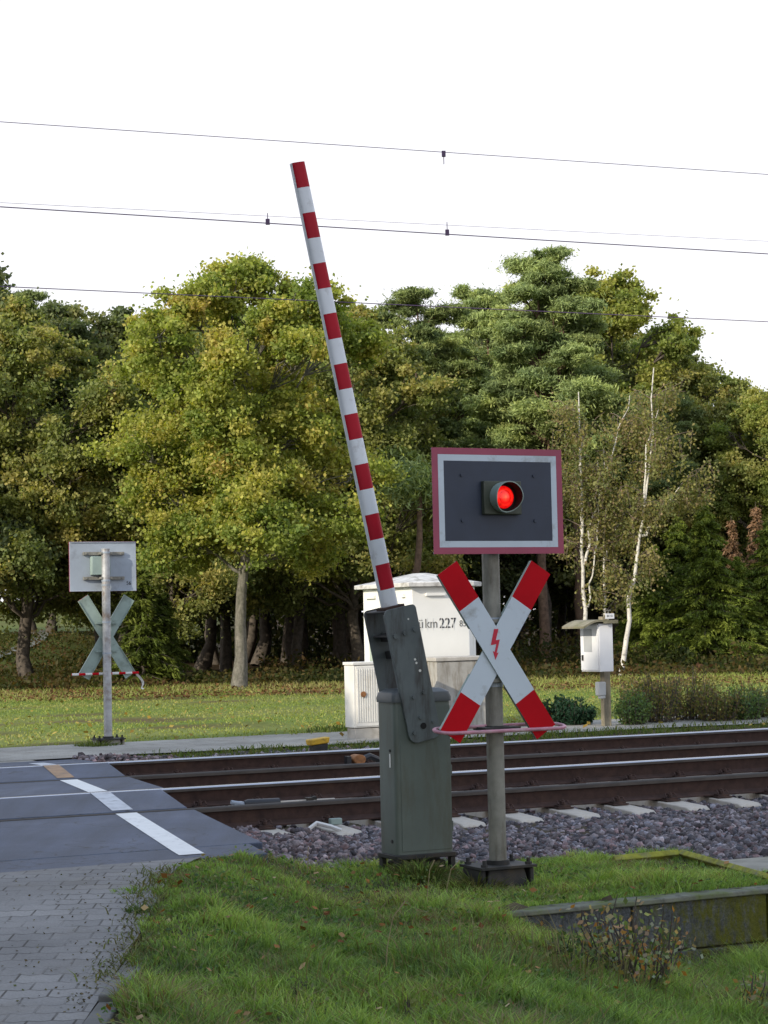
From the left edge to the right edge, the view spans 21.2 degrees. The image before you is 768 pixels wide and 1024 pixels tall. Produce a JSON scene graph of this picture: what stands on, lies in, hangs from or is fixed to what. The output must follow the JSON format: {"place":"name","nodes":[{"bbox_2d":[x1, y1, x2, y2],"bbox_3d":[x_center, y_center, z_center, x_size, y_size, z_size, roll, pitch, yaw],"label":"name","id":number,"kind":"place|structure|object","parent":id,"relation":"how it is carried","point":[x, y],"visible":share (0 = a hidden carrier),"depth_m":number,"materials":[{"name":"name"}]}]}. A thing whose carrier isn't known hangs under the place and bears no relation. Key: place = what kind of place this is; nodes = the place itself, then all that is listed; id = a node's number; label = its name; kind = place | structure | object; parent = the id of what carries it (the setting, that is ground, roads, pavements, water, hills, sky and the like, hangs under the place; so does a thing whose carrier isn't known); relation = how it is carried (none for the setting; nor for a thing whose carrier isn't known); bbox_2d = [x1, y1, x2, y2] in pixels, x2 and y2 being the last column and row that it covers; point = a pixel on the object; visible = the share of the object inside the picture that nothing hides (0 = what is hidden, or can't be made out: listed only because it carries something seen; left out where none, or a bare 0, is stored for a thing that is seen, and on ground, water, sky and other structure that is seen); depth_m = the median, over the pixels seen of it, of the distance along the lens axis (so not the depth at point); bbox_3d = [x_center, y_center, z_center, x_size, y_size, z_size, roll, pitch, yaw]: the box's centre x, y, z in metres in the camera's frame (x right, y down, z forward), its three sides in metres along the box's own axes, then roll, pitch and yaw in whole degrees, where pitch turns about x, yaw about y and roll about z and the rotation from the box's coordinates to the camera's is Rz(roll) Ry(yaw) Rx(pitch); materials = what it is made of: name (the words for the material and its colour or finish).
{"place":"outdoors","nodes":[
{"label":"outdoors","id":0,"kind":"place"},
{"bbox_2d":[0,759,93,766],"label":"road","id":1,"kind":"structure","parent":0,"point":[68,761],"depth_m":22.58,"materials":[{"name":"asphalt"}]},
{"bbox_2d":[0,763,124,782],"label":"road","id":2,"kind":"structure","parent":0,"point":[43,773],"depth_m":20.25,"materials":[{"name":"asphalt"}]},
{"bbox_2d":[0,777,162,796],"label":"road","id":3,"kind":"structure","parent":0,"point":[55,787],"depth_m":18.36,"materials":[{"name":"asphalt"}]},
{"bbox_2d":[0,790,186,819],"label":"road","id":4,"kind":"structure","parent":0,"point":[58,805],"depth_m":16.47,"materials":[{"name":"asphalt"}]},
{"bbox_2d":[91,792,131,810],"bbox_3d":[-2.228,2.357,16.710,0.170,0.040,1.368,0,-3,-15],"label":"road marking","id":5,"kind":"object","parent":4,"relation":"on","point":[111,801],"visible":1,"depth_m":16.66,"materials":[{"name":"paint"}]},
{"bbox_2d":[0,810,262,861],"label":"road","id":6,"kind":"structure","parent":0,"point":[61,837],"depth_m":14.33,"materials":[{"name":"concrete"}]},
{"bbox_2d":[117,812,202,854],"bbox_3d":[-1.615,2.262,14.492,0.170,0.022,2.936,0,-3,-15],"label":"road marking","id":7,"kind":"object","parent":6,"relation":"on","point":[169,840],"visible":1,"depth_m":14.30,"materials":[{"name":"paint"}]},
{"bbox_2d":[0,844,267,872],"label":"road","id":8,"kind":"structure","parent":0,"point":[74,861],"depth_m":12.98,"materials":[{"name":"asphalt"}]},
{"bbox_2d":[284,594,293,666],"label":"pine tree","id":9,"kind":"object","parent":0,"point":[288,636],"depth_m":71.39,"materials":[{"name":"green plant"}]},
{"bbox_2d":[0,202,756,240],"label":"catenary wire","id":10,"kind":"object","parent":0,"point":[373,221],"visible":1,"depth_m":22.22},
{"bbox_2d":[0,286,767,321],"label":"contact wire","id":11,"kind":"object","parent":10,"relation":"hanging from","point":[373,303],"visible":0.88,"depth_m":22.16,"materials":[{"name":"metal"}]},
{"bbox_2d":[0,602,767,1023],"bbox_3d":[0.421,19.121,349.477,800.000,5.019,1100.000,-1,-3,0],"label":"ground","id":12,"kind":"structure","parent":0,"point":[184,726],"depth_m":35.41,"materials":[{"name":"plant"}]},
{"bbox_2d":[9,289,84,633],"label":"pine tree","id":13,"kind":"object","parent":12,"relation":"on","point":[41,296],"visible":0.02,"depth_m":91.73,"materials":[{"name":"green plant"}]},
{"bbox_2d":[0,252,100,608],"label":"broadleaf tree","id":14,"kind":"object","parent":12,"relation":"on","point":[8,523],"visible":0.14,"depth_m":60.01,"materials":[{"name":"green plant"}]},
{"bbox_2d":[0,286,162,680],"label":"oak tree","id":15,"kind":"object","parent":12,"relation":"on","point":[33,348],"visible":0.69,"depth_m":58.77,"materials":[{"name":"green plant"}]},
{"bbox_2d":[0,857,199,1023],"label":"paved lane","id":16,"kind":"structure","parent":12,"relation":"on","point":[58,939],"depth_m":10.24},
{"bbox_2d":[0,870,171,1011],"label":"crumbled litter","id":17,"kind":"object","parent":16,"relation":"on","point":[81,993],"visible":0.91,"depth_m":9.95,"materials":[{"name":"brown plant"}]},
{"bbox_2d":[69,861,200,982],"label":"dry grass","id":18,"kind":"structure","parent":16,"relation":"on","point":[147,930],"depth_m":10.36,"materials":[{"name":"plant"}]},
{"bbox_2d":[69,542,143,744],"bbox_3d":[-3.720,1.903,27.702,1.037,3.012,0.428,0,-3,-26],"label":"level crossing sign","id":19,"kind":"object","parent":12,"relation":"on","point":[105,568],"visible":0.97,"depth_m":27.68,"materials":[{"name":"metal"}]},
{"bbox_2d":[83,958,143,1023],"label":"kerb","id":20,"kind":"structure","parent":12,"relation":"on","point":[90,1019],"depth_m":8.67,"materials":[{"name":"concrete"}]},
{"bbox_2d":[10,296,224,665],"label":"broadleaf tree","id":21,"kind":"object","parent":12,"relation":"on","point":[105,336],"visible":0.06,"depth_m":66.53,"materials":[{"name":"green plant"}]},
{"bbox_2d":[36,409,236,640],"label":"broadleaf tree","id":22,"kind":"object","parent":12,"relation":"on","point":[223,607],"depth_m":70.29,"materials":[{"name":"green plant"}]},
{"bbox_2d":[99,567,186,686],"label":"spruce tree","id":23,"kind":"object","parent":12,"relation":"on","point":[140,640],"visible":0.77,"depth_m":55.67,"materials":[{"name":"green plant"}]},
{"bbox_2d":[19,337,282,671],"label":"broadleaf tree","id":24,"kind":"object","parent":12,"relation":"on","point":[208,591],"visible":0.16,"depth_m":59.18,"materials":[{"name":"green plant"}]},
{"bbox_2d":[139,590,194,683],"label":"spruce tree","id":25,"kind":"object","parent":12,"relation":"on","point":[169,630],"visible":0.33,"depth_m":56.75,"materials":[{"name":"green plant"}]},
{"bbox_2d":[121,329,307,670],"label":"broadleaf tree","id":26,"kind":"object","parent":12,"relation":"on","point":[204,660],"depth_m":77.03,"materials":[{"name":"green plant"}]},
{"bbox_2d":[193,306,248,672],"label":"pine tree","id":27,"kind":"object","parent":12,"relation":"on","point":[226,657],"visible":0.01,"depth_m":72.36,"materials":[{"name":"green plant"}]},
{"bbox_2d":[76,246,411,689],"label":"oak tree","id":28,"kind":"object","parent":12,"relation":"on","point":[258,492],"visible":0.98,"depth_m":51.57,"materials":[{"name":"green plant"}]},
{"bbox_2d":[250,607,279,665],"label":"broadleaf tree","id":29,"kind":"object","parent":12,"relation":"on","point":[264,643],"depth_m":84.49,"materials":[{"name":"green plant"}]},
{"bbox_2d":[246,609,345,662],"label":"broadleaf tree","id":30,"kind":"object","parent":12,"relation":"on","point":[251,632],"depth_m":92.73,"materials":[{"name":"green plant"}]},
{"bbox_2d":[235,293,362,671],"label":"broadleaf tree","id":31,"kind":"object","parent":12,"relation":"on","point":[296,643],"depth_m":67.94,"materials":[{"name":"green plant"}]},
{"bbox_2d":[221,935,379,991],"bbox_3d":[-0.345,2.049,9.265,0.698,0.290,0.678,-4,-4,37],"label":"grass tuft","id":32,"kind":"object","parent":12,"relation":"on","point":[269,970],"visible":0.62,"depth_m":9.27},
{"bbox_2d":[217,296,479,661],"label":"broadleaf tree","id":33,"kind":"object","parent":12,"relation":"on","point":[427,394],"visible":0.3,"depth_m":61.88,"materials":[{"name":"green plant"}]},
{"bbox_2d":[230,372,466,667],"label":"broadleaf tree","id":34,"kind":"object","parent":12,"relation":"on","point":[317,612],"visible":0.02,"depth_m":69.28,"materials":[{"name":"green plant"}]},
{"bbox_2d":[343,661,378,738],"bbox_3d":[-0.077,2.658,27.962,0.890,1.235,0.349,0,-3,-26],"label":"switch cabinet","id":35,"kind":"object","parent":12,"relation":"on","point":[361,706],"visible":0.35,"depth_m":27.73,"materials":[{"name":"metal"}]},
{"bbox_2d":[116,595,624,660],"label":"distant wood","id":36,"kind":"object","parent":12,"relation":"on","point":[324,640],"visible":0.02,"depth_m":99.25,"materials":[{"name":"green plant"}]},
{"bbox_2d":[290,161,455,869],"bbox_3d":[-0.093,0.128,13.600,1.046,4.895,0.336,0,-3,-26],"label":"level crossing barrier","id":37,"kind":"object","parent":12,"relation":"on","point":[415,778],"visible":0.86,"depth_m":13.53,"materials":[{"name":"metal"}]},
{"bbox_2d":[0,623,767,692],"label":"undergrowth","id":38,"kind":"object","parent":12,"relation":"on","point":[559,663],"visible":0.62,"depth_m":57.92,"materials":[{"name":"green plant"}]},
{"bbox_2d":[0,669,767,701],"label":"fallen leaves","id":39,"kind":"object","parent":12,"relation":"on","point":[99,691],"visible":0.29,"depth_m":49.27,"materials":[{"name":"brown plant"}]},
{"bbox_2d":[4,686,764,744],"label":"fallen leaves","id":40,"kind":"object","parent":12,"relation":"on","point":[260,720],"visible":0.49,"depth_m":33.40,"materials":[{"name":"brown plant"}]},
{"bbox_2d":[345,445,432,573],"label":"tree","id":41,"kind":"object","parent":12,"relation":"on","point":[419,484],"visible":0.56,"depth_m":57.95,"materials":[{"name":"plant"}]},
{"bbox_2d":[354,573,481,660],"bbox_3d":[0.583,2.178,30.672,1.360,2.520,1.850,0,-3,-26],"label":"signal hut","id":42,"kind":"object","parent":12,"relation":"on","point":[445,630],"visible":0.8,"depth_m":29.94,"materials":[{"name":"concrete"}]},
{"bbox_2d":[381,854,460,882],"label":"grass tuft","id":43,"kind":"object","parent":12,"relation":"on","point":[426,874],"visible":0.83,"depth_m":13.26,"materials":[{"name":"plant"}]},
{"bbox_2d":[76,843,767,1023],"bbox_3d":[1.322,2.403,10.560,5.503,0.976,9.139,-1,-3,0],"label":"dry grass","id":44,"kind":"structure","parent":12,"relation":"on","point":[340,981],"depth_m":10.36,"materials":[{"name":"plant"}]},
{"bbox_2d":[358,286,505,542],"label":"pine tree","id":45,"kind":"object","parent":12,"relation":"on","point":[448,351],"visible":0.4,"depth_m":65.95,"materials":[{"name":"green plant"}]},
{"bbox_2d":[96,844,767,1023],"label":"grass","id":46,"kind":"structure","parent":12,"relation":"on","point":[555,992],"depth_m":10.15,"materials":[{"name":"plant"}]},
{"bbox_2d":[106,849,767,1023],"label":"fallen leaves","id":47,"kind":"object","parent":12,"relation":"on","point":[144,907],"visible":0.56,"depth_m":11.11,"materials":[{"name":"brown plant"}]},
{"bbox_2d":[123,719,767,758],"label":"verge grass","id":48,"kind":"structure","parent":12,"relation":"on","point":[554,735],"depth_m":26.88,"materials":[{"name":"plant"}]},
{"bbox_2d":[426,655,485,730],"bbox_3d":[1.050,2.665,29.373,1.020,1.185,0.680,0,-3,-26],"label":"concrete box","id":49,"kind":"object","parent":12,"relation":"on","point":[450,674],"visible":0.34,"depth_m":29.03,"materials":[{"name":"concrete"}]},
{"bbox_2d":[365,908,565,978],"bbox_3d":[0.332,2.076,9.789,0.914,0.388,0.919,-4,-4,40],"label":"grass tuft","id":50,"kind":"object","parent":12,"relation":"on","point":[488,948],"visible":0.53,"depth_m":9.81,"materials":[{"name":"plant"}]},
{"bbox_2d":[434,866,510,893],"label":"grass tuft","id":51,"kind":"object","parent":12,"relation":"on","point":[466,879],"visible":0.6,"depth_m":12.89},
{"bbox_2d":[421,282,545,448],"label":"pine tree","id":52,"kind":"object","parent":12,"relation":"on","point":[483,297],"visible":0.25,"depth_m":70.72,"materials":[{"name":"green plant"}]},
{"bbox_2d":[431,447,565,890],"bbox_3d":[0.725,1.102,13.117,0.953,3.012,0.428,0,-3,-26],"label":"level crossing sign","id":53,"kind":"object","parent":12,"relation":"on","point":[490,505],"visible":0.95,"depth_m":13.07,"materials":[{"name":"metal"}]},
{"bbox_2d":[424,330,572,606],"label":"broadleaf tree","id":54,"kind":"object","parent":12,"relation":"on","point":[480,341],"depth_m":80.67,"materials":[{"name":"green plant"}]},
{"bbox_2d":[306,718,767,738],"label":"verge grass","id":55,"kind":"structure","parent":12,"relation":"on","point":[340,728],"depth_m":29.14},
{"bbox_2d":[445,243,633,661],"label":"pine tree","id":56,"kind":"object","parent":12,"relation":"on","point":[535,269],"visible":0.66,"depth_m":62.35,"materials":[{"name":"green plant"}]},
{"bbox_2d":[542,694,576,722],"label":"bush","id":57,"kind":"object","parent":12,"relation":"on","point":[552,709],"visible":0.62,"depth_m":30.28,"materials":[{"name":"green plant"}]},
{"bbox_2d":[462,332,666,623],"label":"broadleaf tree","id":58,"kind":"object","parent":12,"relation":"on","point":[514,566],"visible":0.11,"depth_m":71.63,"materials":[{"name":"green plant"}]},
{"bbox_2d":[474,273,663,656],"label":"pine tree","id":59,"kind":"object","parent":12,"relation":"on","point":[546,328],"visible":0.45,"depth_m":62.54,"materials":[{"name":"green plant"}]},
{"bbox_2d":[530,926,611,969],"bbox_3d":[1.011,2.292,10.765,0.496,0.265,0.482,0,-4,-28],"label":"bramble","id":60,"kind":"object","parent":12,"relation":"on","point":[570,949],"visible":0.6,"depth_m":10.75,"materials":[{"name":"green plant"}]},
{"bbox_2d":[556,696,597,724],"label":"bush","id":61,"kind":"object","parent":12,"relation":"on","point":[582,714],"visible":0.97,"depth_m":30.07,"materials":[{"name":"green plant"}]},
{"bbox_2d":[487,907,687,1009],"bbox_3d":[1.028,2.285,10.467,1.102,0.568,1.014,-1,-3,0],"label":"grass tuft","id":62,"kind":"object","parent":12,"relation":"on","point":[598,962],"visible":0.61,"depth_m":10.47,"materials":[{"name":"plant"}]},
{"bbox_2d":[562,610,617,725],"bbox_3d":[3.004,2.296,29.555,0.605,1.756,0.618,0,-3,-26],"label":"electrical box","id":63,"kind":"object","parent":12,"relation":"on","point":[596,647],"visible":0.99,"depth_m":29.49,"materials":[{"name":"white metal"}]},
{"bbox_2d":[564,867,624,886],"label":"grass tuft","id":64,"kind":"object","parent":12,"relation":"on","point":[592,877],"visible":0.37,"depth_m":13.07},
{"bbox_2d":[542,392,656,674],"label":"birch tree","id":65,"kind":"object","parent":12,"relation":"on","point":[597,479],"visible":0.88,"depth_m":56.98,"materials":[{"name":"green plant"}]},
{"bbox_2d":[567,448,648,623],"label":"birch tree","id":66,"kind":"object","parent":12,"relation":"on","point":[621,529],"visible":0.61,"depth_m":57.26,"materials":[{"name":"green plant"}]},
{"bbox_2d":[454,869,767,907],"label":"grass","id":67,"kind":"structure","parent":12,"relation":"on","point":[592,897],"depth_m":12.59,"materials":[{"name":"plant"}]},
{"bbox_2d":[558,319,664,619],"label":"broadleaf tree","id":68,"kind":"object","parent":12,"relation":"on","point":[598,613],"visible":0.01,"depth_m":76.85,"materials":[{"name":"green plant"}]},
{"bbox_2d":[537,263,713,649],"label":"broadleaf tree","id":69,"kind":"object","parent":12,"relation":"on","point":[673,339],"visible":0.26,"depth_m":71.16,"materials":[{"name":"green plant"}]},
{"bbox_2d":[559,889,702,990],"bbox_3d":[1.313,2.284,10.925,0.725,0.575,0.732,1,-4,-32],"label":"bramble","id":70,"kind":"object","parent":12,"relation":"on","point":[618,946],"visible":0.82,"depth_m":10.90,"materials":[{"name":"green plant"}]},
{"bbox_2d":[613,589,650,653],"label":"spruce tree","id":71,"kind":"object","parent":12,"relation":"on","point":[633,634],"visible":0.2,"depth_m":61.73,"materials":[{"name":"green plant"}]},
{"bbox_2d":[611,684,660,724],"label":"weed bush","id":72,"kind":"object","parent":12,"relation":"on","point":[636,713],"visible":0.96,"depth_m":29.78,"materials":[{"name":"green plant"}]},
{"bbox_2d":[507,884,767,966],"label":"retaining wall","id":73,"kind":"structure","parent":12,"relation":"on","point":[712,916],"depth_m":12.52,"materials":[{"name":"concrete"}]},
{"bbox_2d":[575,367,729,674],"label":"birch tree","id":74,"kind":"object","parent":12,"relation":"on","point":[651,513],"visible":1,"depth_m":56.46,"materials":[{"name":"green plant"}]},
{"bbox_2d":[617,543,690,663],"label":"spruce tree","id":75,"kind":"object","parent":12,"relation":"on","point":[645,616],"visible":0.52,"depth_m":60.60,"materials":[{"name":"green plant"}]},
{"bbox_2d":[625,664,687,722],"bbox_3d":[4.060,2.712,30.417,0.873,0.926,0.953,1,-4,-39],"label":"weed bush","id":76,"kind":"object","parent":12,"relation":"on","point":[668,712],"visible":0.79,"depth_m":30.30,"materials":[{"name":"green plant"}]},
{"bbox_2d":[562,350,764,618],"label":"broadleaf tree","id":77,"kind":"object","parent":12,"relation":"on","point":[701,377],"visible":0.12,"depth_m":72.32,"materials":[{"name":"green plant"}]},
{"bbox_2d":[606,393,725,562],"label":"pine tree","id":78,"kind":"object","parent":12,"relation":"on","point":[684,425],"visible":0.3,"depth_m":68.71,"materials":[{"name":"green plant"}]},
{"bbox_2d":[661,516,702,626],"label":"spruce tree","id":79,"kind":"object","parent":12,"relation":"on","point":[676,545],"visible":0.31,"depth_m":63.77,"materials":[{"name":"green plant"}]},
{"bbox_2d":[659,664,719,720],"bbox_3d":[4.567,2.738,30.895,1.051,0.902,0.906,-1,-3,0],"label":"weed bush","id":80,"kind":"object","parent":12,"relation":"on","point":[689,715],"visible":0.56,"depth_m":30.83,"materials":[{"name":"green plant"}]},
{"bbox_2d":[612,849,767,879],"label":"concrete edging","id":81,"kind":"object","parent":12,"relation":"on","point":[667,854],"visible":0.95,"depth_m":14.30,"materials":[{"name":"concrete"}]},
{"bbox_2d":[633,371,767,568],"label":"broadleaf tree","id":82,"kind":"object","parent":12,"relation":"on","point":[732,393],"visible":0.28,"depth_m":68.58,"materials":[{"name":"green plant"}]},
{"bbox_2d":[650,504,766,664],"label":"spruce tree","id":83,"kind":"object","parent":12,"relation":"on","point":[705,603],"visible":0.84,"depth_m":59.50,"materials":[{"name":"green plant"}]},
{"bbox_2d":[689,682,750,720],"bbox_3d":[4.964,2.839,30.465,0.998,0.637,0.881,-3,-3,25],"label":"weed bush","id":84,"kind":"object","parent":12,"relation":"on","point":[717,713],"visible":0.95,"depth_m":30.30,"materials":[{"name":"green plant"}]},
{"bbox_2d":[689,970,767,1009],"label":"bramble","id":85,"kind":"object","parent":12,"relation":"on","point":[756,988],"visible":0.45,"depth_m":10.81,"materials":[{"name":"green plant"}]},
{"bbox_2d":[696,385,767,586],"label":"broadleaf tree","id":86,"kind":"object","parent":12,"relation":"on","point":[756,418],"visible":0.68,"depth_m":67.80,"materials":[{"name":"green plant"}]},
{"bbox_2d":[722,520,742,576],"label":"spruce tree","id":87,"kind":"object","parent":12,"relation":"on","point":[731,552],"visible":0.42,"depth_m":64.96,"materials":[{"name":"brown plant"}]},
{"bbox_2d":[711,555,767,664],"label":"spruce tree","id":88,"kind":"object","parent":12,"relation":"on","point":[745,624],"visible":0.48,"depth_m":59.66,"materials":[{"name":"green plant"}]},
{"bbox_2d":[717,679,767,719],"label":"weed bush","id":89,"kind":"object","parent":12,"relation":"on","point":[752,711],"visible":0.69,"depth_m":30.54,"materials":[{"name":"green plant"}]},
{"bbox_2d":[722,856,767,870],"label":"concrete slab","id":90,"kind":"structure","parent":12,"relation":"on","point":[758,863],"depth_m":14.02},
{"bbox_2d":[741,521,767,655],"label":"spruce tree","id":91,"kind":"object","parent":12,"relation":"on","point":[757,576],"visible":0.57,"depth_m":60.77,"materials":[{"name":"green plant"}]},
{"bbox_2d":[742,502,767,606],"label":"spruce tree","id":92,"kind":"object","parent":12,"relation":"on","point":[755,523],"visible":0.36,"depth_m":63.97,"materials":[{"name":"brown plant"}]},
{"bbox_2d":[0,670,767,747],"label":"field grass","id":93,"kind":"structure","parent":0,"point":[340,685],"depth_m":43.51,"materials":[{"name":"plant"}]},
{"bbox_2d":[0,715,767,760],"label":"path","id":94,"kind":"structure","parent":0,"point":[58,751],"depth_m":27.30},
{"bbox_2d":[0,121,767,174],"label":"catenary wire","id":95,"kind":"object","parent":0,"point":[371,147],"visible":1,"depth_m":18.00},
{"bbox_2d":[0,0,767,611],"label":"sky","id":96,"kind":"structure","parent":0,"point":[675,84],"materials":[{"name":"white"}]},
{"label":"ballast bed","id":97,"kind":"structure","parent":0,"visible":0},
{"bbox_2d":[306,737,329,750],"bbox_3d":[-0.745,2.719,23.095,0.246,0.359,0.136,0,-3,-26],"label":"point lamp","id":98,"kind":"object","parent":97,"relation":"on","point":[318,744],"visible":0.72,"depth_m":23.05,"materials":[{"name":"metal"}]},
{"bbox_2d":[0,753,767,835],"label":"railway track","id":99,"kind":"structure","parent":97,"relation":"on","point":[612,787],"depth_m":17.93,"materials":[{"name":"metal"}]},
{"bbox_2d":[0,728,767,787],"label":"railway track","id":100,"kind":"structure","parent":97,"relation":"on","point":[222,770],"depth_m":22.13,"materials":[{"name":"metal"}]},
{"bbox_2d":[72,730,767,868],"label":"ballast stones","id":101,"kind":"object","parent":97,"relation":"on","point":[741,836],"visible":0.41,"depth_m":15.82,"materials":[{"name":"gravel"}]},
{"bbox_2d":[230,796,334,804],"bbox_3d":[-0.862,2.484,17.534,0.973,0.089,0.105,0,-3,-26],"label":"track rod","id":102,"kind":"object","parent":101,"relation":"on","point":[259,801],"visible":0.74,"depth_m":17.43,"materials":[{"name":"grey metal"}]},
{"bbox_3d":[0.565,-2.535,18.327,0.035,0.120,0.035,-1,-3,0],"label":"wire clamp","id":103,"kind":"object","parent":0,"visible":0},
{"bbox_2d":[0,206,767,253],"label":"contact wire","id":104,"kind":"object","parent":103,"relation":"attached to","point":[373,229],"visible":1,"depth_m":18.00,"materials":[{"name":"metal"}]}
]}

